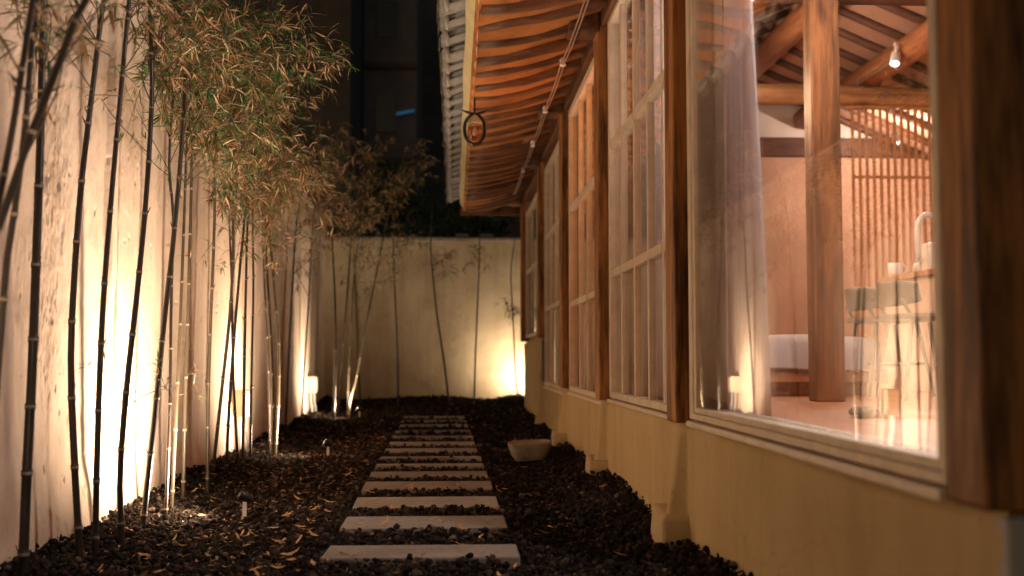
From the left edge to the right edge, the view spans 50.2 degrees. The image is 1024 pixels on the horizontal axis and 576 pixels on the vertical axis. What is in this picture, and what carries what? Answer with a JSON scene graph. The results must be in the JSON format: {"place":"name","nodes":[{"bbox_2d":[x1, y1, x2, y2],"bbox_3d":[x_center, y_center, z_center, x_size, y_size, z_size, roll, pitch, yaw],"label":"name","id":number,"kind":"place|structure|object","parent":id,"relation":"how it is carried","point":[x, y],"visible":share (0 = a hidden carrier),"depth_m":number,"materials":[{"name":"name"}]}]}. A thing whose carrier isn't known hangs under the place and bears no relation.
{"place":"outdoors","nodes":[
{"label":"outdoors","id":0,"kind":"place"},
{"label":"ground","id":1,"kind":"structure","parent":0,"visible":0},
{"bbox_2d":[0,0,328,567],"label":"garden wall","id":2,"kind":"structure","parent":1,"relation":"on","point":[52,515],"depth_m":4.32,"materials":[{"name":"paint"}]},
{"bbox_2d":[232,389,249,453],"bbox_3d":[-1.747,0.863,7.028,0.113,0.417,0.110,0,-4,-3],"label":"outlet box","id":3,"kind":"object","parent":2,"relation":"attached to","point":[239,403],"visible":0.62,"depth_m":6.99,"materials":[{"name":"beige plastic"}]},
{"bbox_2d":[307,376,317,411],"bbox_3d":[-2.126,1.148,11.605,0.113,0.417,0.121,0,-4,-3],"label":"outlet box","id":4,"kind":"object","parent":2,"relation":"attached to","point":[312,384],"visible":0.88,"depth_m":11.56,"materials":[{"name":"beige plastic"}]},
{"bbox_2d":[171,0,363,236],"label":"neighbour building","id":5,"kind":"structure","parent":1,"relation":"on","point":[346,17],"depth_m":30.21,"materials":[{"name":"black"}]},
{"bbox_2d":[0,393,753,575],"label":"gravel","id":6,"kind":"structure","parent":1,"relation":"on","point":[518,511],"depth_m":4.34,"materials":[{"name":"black gravel"}]},
{"bbox_2d":[0,0,67,388],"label":"bamboo","id":7,"kind":"object","parent":6,"relation":"on","point":[14,211],"visible":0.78,"depth_m":2.37,"materials":[{"name":"green plant"}]},
{"bbox_2d":[0,0,80,208],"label":"bamboo","id":8,"kind":"object","parent":6,"relation":"on","point":[18,88],"visible":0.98,"depth_m":2.23,"materials":[{"name":"green plant"}]},
{"bbox_2d":[0,0,127,575],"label":"bamboo","id":9,"kind":"object","parent":6,"relation":"on","point":[23,552],"visible":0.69,"depth_m":3.00,"materials":[{"name":"green plant"}]},
{"bbox_2d":[0,0,154,234],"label":"bamboo","id":10,"kind":"object","parent":6,"relation":"on","point":[73,28],"visible":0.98,"depth_m":2.19,"materials":[{"name":"green plant"}]},
{"bbox_2d":[46,0,126,563],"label":"bamboo","id":11,"kind":"object","parent":6,"relation":"on","point":[74,465],"visible":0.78,"depth_m":3.40,"materials":[{"name":"green plant"}]},
{"bbox_2d":[74,0,200,556],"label":"bamboo","id":12,"kind":"object","parent":6,"relation":"on","point":[97,436],"visible":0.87,"depth_m":3.53,"materials":[{"name":"green plant"}]},
{"bbox_2d":[75,0,241,546],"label":"bamboo","id":13,"kind":"object","parent":6,"relation":"on","point":[151,51],"visible":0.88,"depth_m":3.76,"materials":[{"name":"green plant"}]},
{"bbox_2d":[127,1,238,514],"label":"bamboo","id":14,"kind":"object","parent":6,"relation":"on","point":[162,96],"visible":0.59,"depth_m":4.33,"materials":[{"name":"green plant"}]},
{"bbox_2d":[101,0,266,528],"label":"bamboo","id":15,"kind":"object","parent":6,"relation":"on","point":[214,55],"visible":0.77,"depth_m":4.16,"materials":[{"name":"green plant"}]},
{"bbox_2d":[153,2,276,507],"bbox_3d":[-1.291,-0.455,4.562,0.429,2.822,0.698,-1,-4,19],"label":"bamboo","id":16,"kind":"object","parent":6,"relation":"on","point":[207,143],"visible":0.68,"depth_m":4.58,"materials":[{"name":"green plant"}]},
{"bbox_2d":[194,0,270,471],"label":"bamboo","id":17,"kind":"object","parent":6,"relation":"on","point":[227,200],"visible":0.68,"depth_m":5.48,"materials":[{"name":"green plant"}]},
{"bbox_2d":[202,3,270,467],"bbox_3d":[-1.458,-0.307,5.746,0.365,2.668,0.927,1,-4,-16],"label":"bamboo","id":18,"kind":"object","parent":6,"relation":"on","point":[233,383],"visible":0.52,"depth_m":5.91,"materials":[{"name":"green plant"}]},
{"bbox_2d":[236,488,252,521],"bbox_3d":[-1.065,0.878,4.354,0.066,0.164,0.051,0,-4,-3],"label":"garden spotlight","id":19,"kind":"object","parent":6,"relation":"on","point":[245,496],"visible":0.95,"depth_m":4.34,"materials":[{"name":"black plastic"}]},
{"bbox_2d":[152,0,359,497],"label":"bamboo","id":20,"kind":"object","parent":6,"relation":"on","point":[255,23],"visible":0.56,"depth_m":4.83,"materials":[{"name":"green plant"}]},
{"bbox_2d":[176,0,352,493],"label":"bamboo","id":21,"kind":"object","parent":6,"relation":"on","point":[257,141],"visible":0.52,"depth_m":5.13,"materials":[{"name":"green plant"}]},
{"bbox_2d":[214,26,328,467],"bbox_3d":[-1.365,-0.284,5.857,0.611,2.664,1.014,2,-4,-28],"label":"bamboo","id":22,"kind":"object","parent":6,"relation":"on","point":[272,162],"visible":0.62,"depth_m":5.95,"materials":[{"name":"green plant"}]},
{"bbox_2d":[241,22,306,454],"bbox_3d":[-1.528,-0.311,6.896,0.422,2.817,0.535,2,-4,-28],"label":"bamboo","id":23,"kind":"object","parent":6,"relation":"on","point":[265,233],"visible":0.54,"depth_m":7.03,"materials":[{"name":"green plant"}]},
{"bbox_2d":[224,0,333,466],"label":"bamboo","id":24,"kind":"object","parent":6,"relation":"on","point":[287,104],"visible":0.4,"depth_m":5.77,"materials":[{"name":"green plant"}]},
{"bbox_2d":[249,116,316,452],"bbox_3d":[-1.534,-0.186,7.042,0.638,2.598,0.427,-3,-5,42],"label":"bamboo","id":25,"kind":"object","parent":6,"relation":"on","point":[272,236],"visible":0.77,"depth_m":7.23,"materials":[{"name":"green plant"}]},
{"bbox_2d":[237,28,329,462],"bbox_3d":[-1.301,-0.301,6.069,0.448,2.733,1.144,3,-4,-36],"label":"bamboo","id":26,"kind":"object","parent":6,"relation":"on","point":[280,189],"visible":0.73,"depth_m":6.13,"materials":[{"name":"green plant"}]},
{"bbox_2d":[281,547,299,554],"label":"fallen leaf","id":27,"kind":"object","parent":6,"relation":"on","point":[291,553],"visible":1,"depth_m":3.38,"materials":[{"name":"brown plant"}]},
{"bbox_2d":[258,51,347,456],"bbox_3d":[-1.360,-0.241,7.006,0.577,2.693,0.558,0,-4,-3],"label":"bamboo","id":28,"kind":"object","parent":6,"relation":"on","point":[278,354],"visible":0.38,"depth_m":7.05,"materials":[{"name":"green plant"}]},
{"bbox_2d":[283,119,353,429],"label":"bamboo","id":29,"kind":"object","parent":6,"relation":"on","point":[309,223],"visible":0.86,"depth_m":8.65,"materials":[{"name":"green plant"}]},
{"bbox_2d":[59,419,596,575],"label":"leaf litter","id":30,"kind":"object","parent":6,"relation":"on","point":[281,530],"visible":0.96,"depth_m":4.50,"materials":[{"name":"brown plant"}]},
{"bbox_2d":[323,438,332,459],"bbox_3d":[-1.187,1.049,7.046,0.066,0.164,0.051,0,-4,-3],"label":"garden spotlight","id":31,"kind":"object","parent":6,"relation":"on","point":[328,443],"visible":0.97,"depth_m":7.03,"materials":[{"name":"black plastic"}]},
{"bbox_2d":[290,136,371,413],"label":"bamboo","id":32,"kind":"object","parent":6,"relation":"on","point":[336,208],"visible":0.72,"depth_m":9.92,"materials":[{"name":"green plant"}]},
{"bbox_2d":[307,116,376,403],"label":"bamboo","id":33,"kind":"object","parent":6,"relation":"on","point":[356,147],"visible":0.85,"depth_m":11.93,"materials":[{"name":"green plant"}]},
{"bbox_2d":[308,144,378,418],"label":"bamboo","id":34,"kind":"object","parent":6,"relation":"on","point":[335,329],"visible":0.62,"depth_m":10.95,"materials":[{"name":"green plant"}]},
{"bbox_2d":[357,406,362,417],"bbox_3d":[-1.560,1.287,11.174,0.066,0.164,0.051,0,-4,-3],"label":"garden spotlight","id":35,"kind":"object","parent":6,"relation":"on","point":[359,409],"visible":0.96,"depth_m":11.16,"materials":[{"name":"black plastic"}]},
{"bbox_2d":[337,144,409,412],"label":"bamboo","id":36,"kind":"object","parent":6,"relation":"on","point":[348,285],"visible":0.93,"depth_m":11.29,"materials":[{"name":"green plant"}]},
{"bbox_2d":[343,131,411,417],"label":"bamboo","id":37,"kind":"object","parent":6,"relation":"on","point":[356,258],"visible":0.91,"depth_m":11.31,"materials":[{"name":"green plant"}]},
{"bbox_2d":[348,138,440,417],"bbox_3d":[-1.140,-0.111,11.455,0.791,2.985,0.802,-3,-4,35],"label":"bamboo","id":38,"kind":"object","parent":6,"relation":"on","point":[389,206],"visible":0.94,"depth_m":11.36,"materials":[{"name":"green plant"}]},
{"bbox_2d":[375,204,433,406],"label":"bamboo","id":39,"kind":"object","parent":6,"relation":"on","point":[400,251],"visible":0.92,"depth_m":12.51,"materials":[{"name":"green plant"}]},
{"bbox_2d":[320,544,519,568],"bbox_3d":[-0.278,0.839,3.378,0.598,0.057,0.247,0,-4,-3],"label":"stepping stone","id":40,"kind":"object","parent":6,"relation":"on","point":[503,553],"visible":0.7,"depth_m":3.35,"materials":[{"name":"stone"}]},
{"bbox_2d":[339,515,507,535],"bbox_3d":[-0.317,0.876,3.971,0.590,0.057,0.270,0,-4,-3],"label":"stepping stone","id":41,"kind":"object","parent":6,"relation":"on","point":[473,523],"visible":0.56,"depth_m":3.95,"materials":[{"name":"stone"}]},
{"bbox_2d":[352,496,498,511],"bbox_3d":[-0.353,0.908,4.511,0.592,0.060,0.264,0,-4,-3],"label":"stepping stone","id":42,"kind":"object","parent":6,"relation":"on","point":[441,502],"visible":0.52,"depth_m":4.52,"materials":[{"name":"stone"}]},
{"bbox_2d":[362,481,492,494],"bbox_3d":[-0.392,0.945,5.106,0.599,0.060,0.228,0,-4,-3],"label":"stepping stone","id":43,"kind":"object","parent":6,"relation":"on","point":[450,485],"visible":0.53,"depth_m":5.09,"materials":[{"name":"stone"}]},
{"bbox_2d":[369,471,487,480],"bbox_3d":[-0.424,0.975,5.580,0.602,0.059,0.205,0,-4,-3],"label":"stepping stone","id":44,"kind":"object","parent":6,"relation":"on","point":[412,475],"visible":0.42,"depth_m":5.57,"materials":[{"name":"stone"}]},
{"bbox_2d":[375,463,483,470],"bbox_3d":[-0.456,1.005,6.075,0.597,0.060,0.240,0,-4,-3],"label":"stepping stone","id":45,"kind":"object","parent":6,"relation":"on","point":[452,465],"visible":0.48,"depth_m":5.98,"materials":[{"name":"stone"}]},
{"bbox_2d":[379,456,481,462],"bbox_3d":[-0.486,1.034,6.529,0.604,0.060,0.206,0,-4,-3],"label":"stepping stone","id":46,"kind":"object","parent":6,"relation":"on","point":[466,458],"visible":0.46,"depth_m":6.44,"materials":[{"name":"stone"}]},
{"bbox_2d":[384,448,477,455],"bbox_3d":[-0.517,1.065,7.002,0.594,0.057,0.252,0,-4,-3],"label":"stepping stone","id":47,"kind":"object","parent":6,"relation":"on","point":[427,450],"visible":0.35,"depth_m":6.98,"materials":[{"name":"stone"}]},
{"bbox_2d":[389,441,474,447],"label":"stepping stone","id":48,"kind":"object","parent":6,"relation":"on","point":[470,443],"visible":0.35,"depth_m":7.54,"materials":[{"name":"stone"}]},
{"bbox_2d":[391,435,472,440],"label":"stepping stone","id":49,"kind":"object","parent":6,"relation":"on","point":[450,436],"visible":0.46,"depth_m":8.19,"materials":[{"name":"stone"}]},
{"bbox_2d":[395,430,470,433],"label":"stepping stone","id":50,"kind":"object","parent":6,"relation":"on","point":[417,432],"visible":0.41,"depth_m":8.74,"materials":[{"name":"stone"}]},
{"bbox_2d":[399,424,467,428],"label":"stepping stone","id":51,"kind":"object","parent":6,"relation":"on","point":[440,425],"visible":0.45,"depth_m":9.48,"materials":[{"name":"stone"}]},
{"bbox_2d":[401,420,466,423],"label":"stepping stone","id":52,"kind":"object","parent":6,"relation":"on","point":[402,421],"visible":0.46,"depth_m":10.20,"materials":[{"name":"stone"}]},
{"bbox_2d":[404,416,464,419],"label":"stepping stone","id":53,"kind":"object","parent":6,"relation":"on","point":[450,417],"visible":0.35,"depth_m":10.75,"materials":[{"name":"stone"}]},
{"bbox_2d":[421,200,467,403],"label":"bamboo","id":54,"kind":"object","parent":6,"relation":"on","point":[441,344],"visible":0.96,"depth_m":12.85,"materials":[{"name":"green plant"}]},
{"bbox_2d":[462,216,490,404],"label":"bamboo","id":55,"kind":"object","parent":6,"relation":"on","point":[478,268],"visible":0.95,"depth_m":12.97,"materials":[{"name":"green plant"}]},
{"bbox_2d":[494,216,519,398],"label":"bamboo","id":56,"kind":"object","parent":6,"relation":"on","point":[515,309],"visible":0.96,"depth_m":12.98,"materials":[{"name":"green plant"}]},
{"bbox_2d":[507,439,551,460],"bbox_3d":[0.108,0.995,6.703,0.269,0.120,0.307,0,-4,-3],"label":"stone basin","id":57,"kind":"object","parent":6,"relation":"on","point":[530,450],"visible":1,"depth_m":6.58,"materials":[{"name":"stone"}]},
{"bbox_2d":[329,149,445,236],"bbox_3d":[-1.951,-0.234,17.475,2.012,4.050,2.161,0,-4,-3],"label":"tree","id":58,"kind":"object","parent":1,"relation":"on","point":[413,200],"visible":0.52,"depth_m":17.29,"materials":[{"name":"green plant"}]},
{"bbox_2d":[362,0,422,236],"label":"apartment block","id":59,"kind":"structure","parent":1,"relation":"on","point":[393,64],"depth_m":34.32,"materials":[{"name":"black"}]},
{"bbox_2d":[375,190,392,226],"bbox_3d":[-3.943,-2.485,34.030,0.650,1.200,0.040,0,-4,-3],"label":"window","id":60,"kind":"structure","parent":59,"relation":"in","point":[380,198],"depth_m":34.02,"materials":[{"name":"black glass"}]},
{"bbox_2d":[375,94,396,131],"bbox_3d":[-3.943,-5.479,34.217,0.650,1.200,0.040,0,-4,-3],"label":"window","id":61,"kind":"structure","parent":59,"relation":"in","point":[386,104],"depth_m":34.20,"materials":[{"name":"black glass"}]},
{"bbox_2d":[376,0,396,37],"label":"window","id":62,"kind":"structure","parent":59,"relation":"in","point":[386,10],"depth_m":34.38,"materials":[{"name":"black glass"}]},
{"bbox_2d":[324,237,525,400],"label":"end wall","id":63,"kind":"structure","parent":1,"relation":"on","point":[421,370],"depth_m":13.76,"materials":[{"name":"paint"}]},
{"bbox_2d":[455,234,468,236],"bbox_3d":[-0.638,-0.662,13.904,0.170,0.046,0.100,0,-4,-3],"label":"loose brick","id":64,"kind":"object","parent":63,"relation":"on","point":[461,235],"visible":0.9,"depth_m":13.85,"materials":[{"name":"stone"}]},
{"bbox_2d":[480,234,492,236],"bbox_3d":[-0.326,-0.661,13.920,0.170,0.046,0.100,0,-4,-3],"label":"loose brick","id":65,"kind":"object","parent":63,"relation":"on","point":[486,235],"visible":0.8,"depth_m":13.87,"materials":[{"name":"stone"}]},
{"bbox_2d":[422,0,519,237],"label":"building","id":66,"kind":"structure","parent":1,"relation":"on","point":[432,119],"depth_m":44.40,"materials":[{"name":"black"}]},
{"bbox_2d":[426,199,518,237],"bbox_3d":[-0.583,-0.021,16.030,1.528,3.444,1.423,-3,-5,40],"label":"tree","id":67,"kind":"object","parent":1,"relation":"on","point":[497,230],"visible":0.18,"depth_m":15.88,"materials":[{"name":"green plant"}]},
{"bbox_2d":[437,0,1023,575],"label":"hanok house","id":68,"kind":"structure","parent":1,"relation":"on","point":[615,202],"depth_m":4.36,"materials":[{"name":"paint"}]},
{"bbox_2d":[460,97,490,145],"bbox_3d":[-0.228,-1.015,6.673,0.181,0.303,0.099,-2,-4,24],"label":"hanging lantern","id":69,"kind":"object","parent":68,"relation":"hanging from","point":[475,118],"visible":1,"depth_m":6.66,"materials":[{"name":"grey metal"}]},
{"bbox_2d":[526,192,536,337],"bbox_3d":[0.237,-0.204,10.861,0.060,1.360,2.200,0,-4,-3],"label":"window","id":70,"kind":"structure","parent":68,"relation":"in","point":[531,214],"depth_m":11.25,"materials":[{"name":"paint"}]},
{"bbox_2d":[513,0,588,194],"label":"electric cable","id":71,"kind":"object","parent":68,"relation":"attached to","point":[562,60],"visible":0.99,"depth_m":6.55,"materials":[{"name":"white plastic"}]},
{"bbox_2d":[543,140,562,394],"bbox_3d":[0.355,-0.139,8.576,0.083,1.894,1.800,0,-4,-3],"label":"window","id":72,"kind":"structure","parent":68,"relation":"in","point":[551,171],"depth_m":8.96,"materials":[{"name":"paint"}]},
{"bbox_2d":[567,57,602,404],"bbox_3d":[0.459,-0.302,6.605,0.083,1.934,1.680,0,-4,-3],"label":"window","id":73,"kind":"structure","parent":68,"relation":"in","point":[581,111],"depth_m":6.85,"materials":[{"name":"paint"}]},
{"bbox_2d":[607,0,672,421],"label":"window","id":74,"kind":"structure","parent":68,"relation":"in","point":[635,28],"depth_m":4.77,"materials":[{"name":"paint"}]},
{"bbox_2d":[723,0,771,416],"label":"curtain","id":75,"kind":"object","parent":68,"relation":"hanging from","point":[748,362],"visible":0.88,"depth_m":3.23,"materials":[{"name":"white fabric"}]},
{"bbox_2d":[685,0,952,501],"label":"window","id":76,"kind":"structure","parent":68,"relation":"in","point":[919,470],"depth_m":3.37,"materials":[{"name":"paint"}]},
{"bbox_2d":[769,334,894,394],"bbox_3d":[1.430,0.439,6.780,1.130,0.392,1.980,0,-4,-3],"label":"bed","id":77,"kind":"object","parent":68,"relation":"on","point":[790,351],"visible":0.28,"depth_m":5.84,"materials":[{"name":"fabric"}]},
{"bbox_2d":[848,406,889,417],"bbox_3d":[1.237,0.429,3.786,0.140,0.036,0.140,0,-4,-3],"label":"floor cushion","id":78,"kind":"object","parent":68,"relation":"on","point":[870,412],"visible":1,"depth_m":3.73,"materials":[{"name":"beige fabric"}]},
{"bbox_2d":[859,45,898,82],"bbox_3d":[2.714,-1.655,8.102,0.022,0.095,0.740,0,-4,-3],"label":"conduit","id":79,"kind":"object","parent":68,"relation":"attached to","point":[877,69],"visible":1,"depth_m":8.10,"materials":[{"name":"brown metal"}]},
{"bbox_2d":[848,105,932,383],"bbox_3d":[3.284,-0.342,8.522,1.290,2.164,0.044,0,-4,-3],"label":"lattice screen","id":80,"kind":"object","parent":68,"relation":"on","point":[881,177],"visible":0.25,"depth_m":8.52,"materials":[{"name":"brown wood"}]},
{"bbox_2d":[844,287,936,396],"bbox_3d":[2.027,0.292,5.938,0.408,0.584,0.435,0,-4,-3],"label":"bar stool","id":81,"kind":"object","parent":68,"relation":"on","point":[860,298],"visible":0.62,"depth_m":5.80,"materials":[{"name":"brown wood"}]},
{"bbox_2d":[889,42,900,66],"bbox_3d":[2.724,-1.663,7.777,0.071,0.178,0.101,-2,-4,30],"label":"ceiling spotlight","id":82,"kind":"object","parent":68,"relation":"attached to","point":[894,59],"visible":1,"depth_m":7.75,"materials":[{"name":"white plastic"}]},
{"bbox_2d":[891,124,899,143],"bbox_3d":[3.292,-1.322,9.375,0.071,0.181,0.117,-2,-4,25],"label":"ceiling spotlight","id":83,"kind":"object","parent":68,"relation":"attached to","point":[897,137],"visible":0.58,"depth_m":9.35,"materials":[{"name":"white plastic"}]},
{"bbox_2d":[873,281,935,400],"bbox_3d":[2.033,0.261,5.439,0.408,0.584,0.435,0,-4,-3],"label":"bar stool","id":84,"kind":"object","parent":68,"relation":"on","point":[897,293],"visible":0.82,"depth_m":5.33,"materials":[{"name":"brown wood"}]},
{"bbox_2d":[877,268,936,392],"bbox_3d":[2.716,0.226,5.948,0.610,0.711,2.200,0,-4,-3],"label":"kitchen counter","id":85,"kind":"object","parent":68,"relation":"on","point":[918,375],"visible":0.31,"depth_m":6.53,"materials":[{"name":"beige wood"}]},
{"bbox_2d":[888,263,907,275],"bbox_3d":[2.432,-0.114,6.914,0.116,0.085,0.092,2,-4,-35],"label":"mug","id":86,"kind":"object","parent":85,"relation":"on","point":[895,269],"visible":0.83,"depth_m":6.87,"materials":[{"name":"white ceramic"}]},
{"bbox_2d":[913,211,931,271],"bbox_3d":[2.528,-0.278,6.667,0.215,0.382,0.122,2,-4,-31],"label":"tap","id":87,"kind":"object","parent":85,"relation":"on","point":[917,265],"visible":0.55,"depth_m":6.66,"materials":[{"name":"silver metal"}]},
{"bbox_2d":[921,242,932,269],"bbox_3d":[2.536,-0.182,6.526,0.145,0.173,0.120,0,-4,-3],"label":"water filter","id":88,"kind":"object","parent":85,"relation":"on","point":[927,255],"visible":0.3,"depth_m":6.49,"materials":[{"name":"white plastic"}]}
]}

